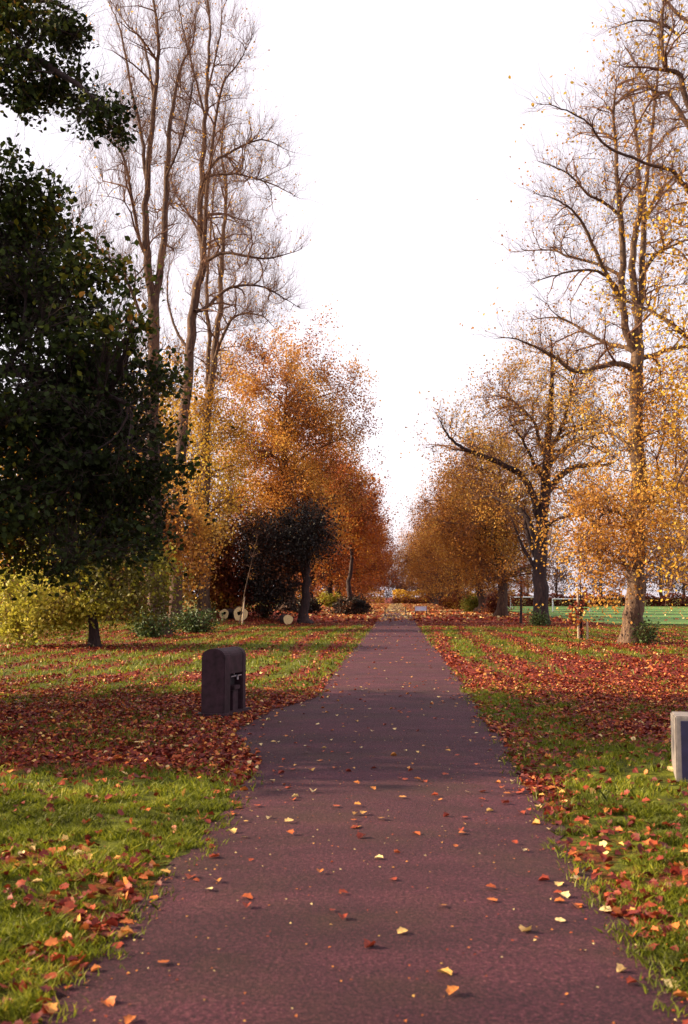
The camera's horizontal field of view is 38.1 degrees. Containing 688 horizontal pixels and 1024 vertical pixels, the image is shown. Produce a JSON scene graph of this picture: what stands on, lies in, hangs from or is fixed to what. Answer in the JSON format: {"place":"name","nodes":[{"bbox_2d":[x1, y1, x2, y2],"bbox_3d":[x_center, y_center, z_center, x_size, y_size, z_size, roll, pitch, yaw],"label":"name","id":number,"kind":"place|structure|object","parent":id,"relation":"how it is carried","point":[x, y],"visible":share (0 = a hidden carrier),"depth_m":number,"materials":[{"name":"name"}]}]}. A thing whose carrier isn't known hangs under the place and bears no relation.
{"place":"outdoors","nodes":[
{"label":"outdoors","id":0,"kind":"place"},
{"bbox_2d":[0,597,687,1023],"bbox_3d":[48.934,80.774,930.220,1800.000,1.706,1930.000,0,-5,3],"label":"ground","id":1,"kind":"structure","parent":0,"point":[662,775],"depth_m":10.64,"materials":[{"name":"green plant"}]},
{"bbox_2d":[0,544,80,611],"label":"russet thicket","id":2,"kind":"object","parent":1,"relation":"on","point":[32,586],"visible":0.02,"depth_m":55.75,"materials":[{"name":"brown plant"}]},
{"bbox_2d":[0,435,101,585],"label":"leafy tree","id":3,"kind":"object","parent":1,"relation":"on","point":[7,512],"visible":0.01,"depth_m":59.64,"materials":[{"name":"brown plant"}]},
{"bbox_2d":[0,509,193,647],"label":"tree","id":4,"kind":"object","parent":1,"relation":"on","point":[63,613],"visible":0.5,"depth_m":31.96,"materials":[{"name":"yellow plant"}]},
{"bbox_2d":[8,395,186,560],"bbox_3d":[-16.010,-0.971,65.382,13.283,15.754,13.113,0,-5,3],"label":"leafy tree","id":5,"kind":"object","parent":1,"relation":"on","point":[127,469],"depth_m":64.72,"materials":[{"name":"brown plant"}]},
{"bbox_2d":[0,0,237,621],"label":"oak tree","id":6,"kind":"object","parent":1,"relation":"on","point":[64,414],"visible":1,"depth_m":13.48,"materials":[{"name":"green plant"}]},
{"bbox_2d":[62,0,224,635],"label":"lime tree","id":7,"kind":"object","parent":1,"relation":"on","point":[144,244],"visible":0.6,"depth_m":43.13,"materials":[{"name":"brown plant"}]},
{"bbox_2d":[124,601,184,636],"bbox_3d":[-7.639,4.284,39.888,2.388,1.674,2.338,0,-5,3],"label":"ivy bush","id":8,"kind":"object","parent":1,"relation":"on","point":[151,630],"visible":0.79,"depth_m":39.62,"materials":[{"name":"green plant"}]},
{"bbox_2d":[100,556,221,619],"bbox_3d":[-11.596,3.756,56.623,7.546,5.051,6.648,-4,-6,39],"label":"amber thicket","id":9,"kind":"object","parent":1,"relation":"on","point":[185,592],"visible":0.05,"depth_m":56.49,"materials":[{"name":"orange plant"}]},
{"bbox_2d":[119,449,235,602],"bbox_3d":[-9.012,1.332,49.153,7.389,9.341,5.943,0,-5,3],"label":"tree","id":10,"kind":"object","parent":1,"relation":"on","point":[188,536],"visible":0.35,"depth_m":48.90,"materials":[{"name":"brown plant"}]},
{"bbox_2d":[115,336,258,555],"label":"leafy tree","id":11,"kind":"object","parent":1,"relation":"on","point":[193,389],"visible":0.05,"depth_m":73.09,"materials":[{"name":"brown plant"}]},
{"bbox_2d":[172,601,226,632],"bbox_3d":[-6.616,4.872,45.583,2.778,1.637,2.424,0,-5,3],"label":"green bush","id":12,"kind":"object","parent":1,"relation":"on","point":[200,622],"visible":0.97,"depth_m":45.26,"materials":[{"name":"green plant"}]},
{"bbox_2d":[195,646,251,717],"bbox_3d":[-1.664,2.363,13.839,0.460,0.954,0.950,-1,-5,16],"label":"stone fountain","id":13,"kind":"object","parent":1,"relation":"on","point":[223,688],"visible":0.94,"depth_m":13.50,"materials":[{"name":"stone"}]},
{"bbox_2d":[219,609,232,618],"bbox_3d":[-6.840,5.950,58.236,0.580,0.580,1.410,-1,-5,9],"label":"felled log","id":14,"kind":"object","parent":1,"relation":"on","point":[226,613],"visible":0.88,"depth_m":57.58,"materials":[{"name":"beige wood"}]},
{"bbox_2d":[160,70,292,615],"bbox_3d":[-8.228,-11.052,61.187,9.916,35.048,11.271,1,-5,-10],"label":"lime tree","id":15,"kind":"object","parent":1,"relation":"on","point":[206,419],"visible":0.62,"depth_m":60.45,"materials":[{"name":"brown plant"}]},
{"bbox_2d":[139,0,328,623],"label":"lime tree","id":16,"kind":"object","parent":1,"relation":"on","point":[201,227],"visible":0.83,"depth_m":54.57,"materials":[{"name":"brown plant"}]},
{"bbox_2d":[232,606,247,620],"bbox_3d":[-5.990,5.862,57.486,0.836,0.844,1.610,1,-5,-8],"label":"felled log","id":17,"kind":"object","parent":1,"relation":"on","point":[236,612],"visible":0.79,"depth_m":56.70,"materials":[{"name":"beige wood"}]},
{"bbox_2d":[167,502,314,615],"bbox_3d":[-6.887,2.874,62.294,10.053,7.697,7.047,0,-5,3],"label":"beech thicket","id":18,"kind":"object","parent":1,"relation":"on","point":[226,583],"visible":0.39,"depth_m":61.12,"materials":[{"name":"brown plant"}]},
{"bbox_2d":[239,528,260,624],"bbox_3d":[-5.031,3.506,53.385,1.345,5.300,0.867,2,-5,-19],"label":"sapling","id":19,"kind":"object","parent":1,"relation":"on","point":[242,613],"visible":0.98,"depth_m":53.39,"materials":[{"name":"brown plant"}]},
{"bbox_2d":[254,606,275,617],"bbox_3d":[-5.083,6.176,62.923,1.533,1.282,1.623,0,-5,3],"label":"green bush","id":20,"kind":"object","parent":1,"relation":"on","point":[265,615],"visible":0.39,"depth_m":62.74,"materials":[{"name":"green plant"}]},
{"bbox_2d":[279,614,292,623],"bbox_3d":[-3.373,6.259,58.054,0.583,0.577,1.310,1,-5,-14],"label":"felled log","id":21,"kind":"object","parent":1,"relation":"on","point":[288,619],"visible":0.94,"depth_m":57.45,"materials":[{"name":"beige wood"}]},
{"bbox_2d":[222,484,360,623],"bbox_3d":[-3.267,2.720,60.122,8.691,8.744,6.310,0,-5,3],"label":"yew tree","id":22,"kind":"object","parent":1,"relation":"on","point":[297,538],"visible":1,"depth_m":59.57,"materials":[{"name":"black plant"}]},
{"bbox_2d":[195,300,403,611],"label":"chestnut tree","id":23,"kind":"object","parent":1,"relation":"on","point":[285,432],"visible":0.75,"depth_m":83.30,"materials":[{"name":"brown plant"}]},
{"bbox_2d":[290,593,324,612],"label":"dark bush","id":24,"kind":"object","parent":1,"relation":"on","point":[314,606],"visible":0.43,"depth_m":83.45,"materials":[{"name":"green plant"}]},
{"bbox_2d":[248,412,399,604],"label":"avenue tree","id":25,"kind":"object","parent":1,"relation":"on","point":[338,560],"visible":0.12,"depth_m":106.64,"materials":[{"name":"orange plant"}]},
{"bbox_2d":[317,589,341,606],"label":"yellow bush","id":26,"kind":"object","parent":1,"relation":"on","point":[330,599],"visible":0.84,"depth_m":127.27,"materials":[{"name":"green plant"}]},
{"bbox_2d":[274,587,384,602],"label":"distant thicket","id":27,"kind":"object","parent":1,"relation":"on","point":[377,598],"visible":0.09,"depth_m":248.65,"materials":[{"name":"orange plant"}]},
{"bbox_2d":[0,601,687,1023],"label":"fallen leaves","id":28,"kind":"object","parent":1,"relation":"on","point":[192,703],"visible":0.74,"depth_m":12.69,"materials":[{"name":"red plant"}]},
{"bbox_2d":[299,489,398,599],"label":"avenue tree","id":29,"kind":"object","parent":1,"relation":"on","point":[364,580],"visible":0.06,"depth_m":150.98,"materials":[{"name":"orange plant"}]},
{"bbox_2d":[297,457,401,596],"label":"avenue tree","id":30,"kind":"object","parent":1,"relation":"on","point":[342,579],"visible":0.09,"depth_m":130.23,"materials":[{"name":"orange plant"}]},
{"bbox_2d":[325,595,375,614],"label":"ivy mound","id":31,"kind":"object","parent":1,"relation":"on","point":[351,605],"visible":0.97,"depth_m":91.01,"materials":[{"name":"green plant"}]},
{"bbox_2d":[318,461,398,597],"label":"young avenue tree","id":32,"kind":"object","parent":1,"relation":"on","point":[361,532],"visible":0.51,"depth_m":91.69,"materials":[{"name":"orange plant"}]},
{"bbox_2d":[333,513,403,600],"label":"avenue tree","id":33,"kind":"object","parent":1,"relation":"on","point":[379,572],"visible":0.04,"depth_m":200.52,"materials":[{"name":"orange plant"}]},
{"bbox_2d":[342,502,399,599],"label":"avenue tree","id":34,"kind":"object","parent":1,"relation":"on","point":[369,586],"visible":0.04,"depth_m":175.30,"materials":[{"name":"orange plant"}]},
{"bbox_2d":[343,522,403,600],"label":"avenue tree","id":35,"kind":"object","parent":1,"relation":"on","point":[391,561],"visible":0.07,"depth_m":228.61,"materials":[{"name":"orange plant"}]},
{"bbox_2d":[374,552,419,602],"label":"distant tree","id":36,"kind":"object","parent":1,"relation":"on","point":[392,588],"visible":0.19,"depth_m":259.97,"materials":[{"name":"orange plant"}]},
{"bbox_2d":[386,595,435,603],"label":"dark bush","id":37,"kind":"object","parent":1,"relation":"on","point":[409,601],"visible":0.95,"depth_m":223.06,"materials":[{"name":"brown plant"}]},
{"bbox_2d":[387,512,446,603],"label":"avenue tree","id":38,"kind":"object","parent":1,"relation":"on","point":[436,601],"visible":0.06,"depth_m":202.72,"materials":[{"name":"orange plant"}]},
{"bbox_2d":[390,531,446,603],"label":"avenue tree","id":39,"kind":"object","parent":1,"relation":"on","point":[432,595],"visible":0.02,"depth_m":228.28,"materials":[{"name":"orange plant"}]},
{"bbox_2d":[415,606,426,615],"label":"park bench","id":40,"kind":"object","parent":1,"relation":"on","point":[420,608],"visible":0.94,"depth_m":88.19,"materials":[{"name":"metal"}]},
{"bbox_2d":[390,501,465,605],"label":"avenue tree","id":41,"kind":"object","parent":1,"relation":"on","point":[409,559],"visible":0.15,"depth_m":176.95,"materials":[{"name":"orange plant"}]},
{"bbox_2d":[400,483,470,606],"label":"avenue tree","id":42,"kind":"object","parent":1,"relation":"on","point":[420,585],"visible":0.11,"depth_m":153.21,"materials":[{"name":"orange plant"}]},
{"bbox_2d":[437,590,464,609],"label":"dark bush","id":43,"kind":"object","parent":1,"relation":"on","point":[447,603],"visible":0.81,"depth_m":126.35,"materials":[{"name":"brown plant"}]},
{"bbox_2d":[392,589,514,602],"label":"distant thicket","id":44,"kind":"object","parent":1,"relation":"on","point":[402,592],"visible":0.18,"depth_m":251.89,"materials":[{"name":"orange plant"}]},
{"bbox_2d":[404,469,523,607],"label":"avenue tree","id":45,"kind":"object","parent":1,"relation":"on","point":[428,554],"visible":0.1,"depth_m":128.74,"materials":[{"name":"orange plant"}]},
{"bbox_2d":[458,592,478,611],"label":"yellow bush","id":46,"kind":"object","parent":1,"relation":"on","point":[469,601],"visible":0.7,"depth_m":106.66,"materials":[{"name":"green plant"}]},
{"bbox_2d":[397,427,553,611],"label":"avenue tree","id":47,"kind":"object","parent":1,"relation":"on","point":[481,598],"visible":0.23,"depth_m":104.77,"materials":[{"name":"orange plant"}]},
{"bbox_2d":[406,408,573,616],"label":"avenue tree","id":48,"kind":"object","parent":1,"relation":"on","point":[493,536],"visible":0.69,"depth_m":81.44,"materials":[{"name":"brown plant"}]},
{"bbox_2d":[475,589,516,613],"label":"russet bush","id":49,"kind":"object","parent":1,"relation":"on","point":[491,607],"visible":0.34,"depth_m":91.90,"materials":[{"name":"brown plant"}]},
{"bbox_2d":[474,564,517,595],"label":"bare tree","id":50,"kind":"object","parent":1,"relation":"on","point":[495,585],"visible":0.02,"depth_m":247.69,"materials":[{"name":"brown plant"}]},
{"bbox_2d":[398,292,645,624],"bbox_3d":[10.425,-3.013,59.000,15.169,19.599,13.757,0,-5,3],"label":"spreading tree","id":51,"kind":"object","parent":1,"relation":"on","point":[541,589],"visible":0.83,"depth_m":57.78,"materials":[{"name":"orange plant"}]},
{"bbox_2d":[513,559,530,622],"bbox_3d":[10.825,4.805,60.323,1.067,4.108,1.120,0,-5,3],"label":"sapling","id":52,"kind":"object","parent":1,"relation":"on","point":[520,583],"visible":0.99,"depth_m":60.30,"materials":[{"name":"orange plant"}]},
{"bbox_2d":[508,550,553,603],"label":"bare tree","id":53,"kind":"object","parent":1,"relation":"on","point":[528,592],"visible":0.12,"depth_m":242.54,"materials":[{"name":"brown plant"}]},
{"bbox_2d":[522,606,552,626],"bbox_3d":[10.984,6.073,55.752,1.916,1.650,1.715,1,-5,-17],"label":"ivy clump","id":54,"kind":"object","parent":1,"relation":"on","point":[537,620],"visible":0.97,"depth_m":55.61,"materials":[{"name":"green plant"}]},
{"bbox_2d":[417,592,687,606],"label":"boundary hedge","id":55,"kind":"object","parent":1,"relation":"on","point":[675,597],"visible":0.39,"depth_m":231.86,"materials":[{"name":"orange plant"}]},
{"bbox_2d":[547,538,578,601],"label":"bare tree","id":56,"kind":"object","parent":1,"relation":"on","point":[557,579],"visible":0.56,"depth_m":246.84,"materials":[{"name":"brown plant"}]},
{"bbox_2d":[460,1,687,643],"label":"lime tree","id":57,"kind":"object","parent":1,"relation":"on","point":[638,514],"visible":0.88,"depth_m":35.26,"materials":[{"name":"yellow plant"}]},
{"bbox_2d":[565,555,602,638],"bbox_3d":[9.373,3.247,38.874,0.945,3.608,1.545,13,-14,-69],"label":"sapling","id":58,"kind":"object","parent":1,"relation":"on","point":[580,631],"visible":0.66,"depth_m":38.81,"materials":[{"name":"orange plant"}]},
{"bbox_2d":[559,515,626,605],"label":"bare tree","id":59,"kind":"object","parent":1,"relation":"on","point":[596,583],"visible":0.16,"depth_m":243.37,"materials":[{"name":"brown plant"}]},
{"bbox_2d":[508,0,687,611],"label":"lime tree","id":60,"kind":"object","parent":1,"relation":"on","point":[661,23],"visible":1,"depth_m":24.46,"materials":[{"name":"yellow plant"}]},
{"bbox_2d":[611,531,668,594],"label":"bare tree","id":61,"kind":"object","parent":1,"relation":"on","point":[645,572],"visible":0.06,"depth_m":249.24,"materials":[{"name":"brown plant"}]},
{"bbox_2d":[628,616,672,643],"bbox_3d":[10.533,4.109,34.546,1.179,1.162,1.270,3,-6,-32],"label":"ivy clump","id":62,"kind":"object","parent":1,"relation":"on","point":[646,634],"visible":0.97,"depth_m":34.45,"materials":[{"name":"green plant"}]},
{"bbox_2d":[645,513,687,601],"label":"bare tree","id":63,"kind":"object","parent":1,"relation":"on","point":[660,566],"visible":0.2,"depth_m":242.31,"materials":[{"name":"brown plant"}]},
{"bbox_2d":[652,508,687,603],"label":"bare tree","id":64,"kind":"object","parent":1,"relation":"on","point":[683,590],"visible":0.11,"depth_m":242.78,"materials":[{"name":"brown plant"}]},
{"bbox_2d":[670,711,687,781],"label":"sign panel","id":65,"kind":"object","parent":1,"relation":"on","point":[679,735],"visible":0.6,"depth_m":8.88,"materials":[{"name":"concrete"}]},
{"bbox_2d":[0,0,687,597],"label":"sky","id":66,"kind":"structure","parent":0,"point":[410,115],"materials":[{"name":"white"}]},
{"bbox_2d":[32,603,687,1023],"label":"path","id":67,"kind":"structure","parent":0,"point":[436,895],"depth_m":5.39,"materials":[{"name":"red asphalt"}]},
{"bbox_2d":[508,606,687,623],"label":"playing field","id":68,"kind":"structure","parent":0,"point":[660,613],"depth_m":123.58,"materials":[{"name":"green plant"}]},
{"bbox_2d":[552,598,589,611],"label":"football goal","id":69,"kind":"object","parent":68,"relation":"on","point":[563,598],"visible":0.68,"depth_m":147.89,"materials":[{"name":"white metal"}]}
]}

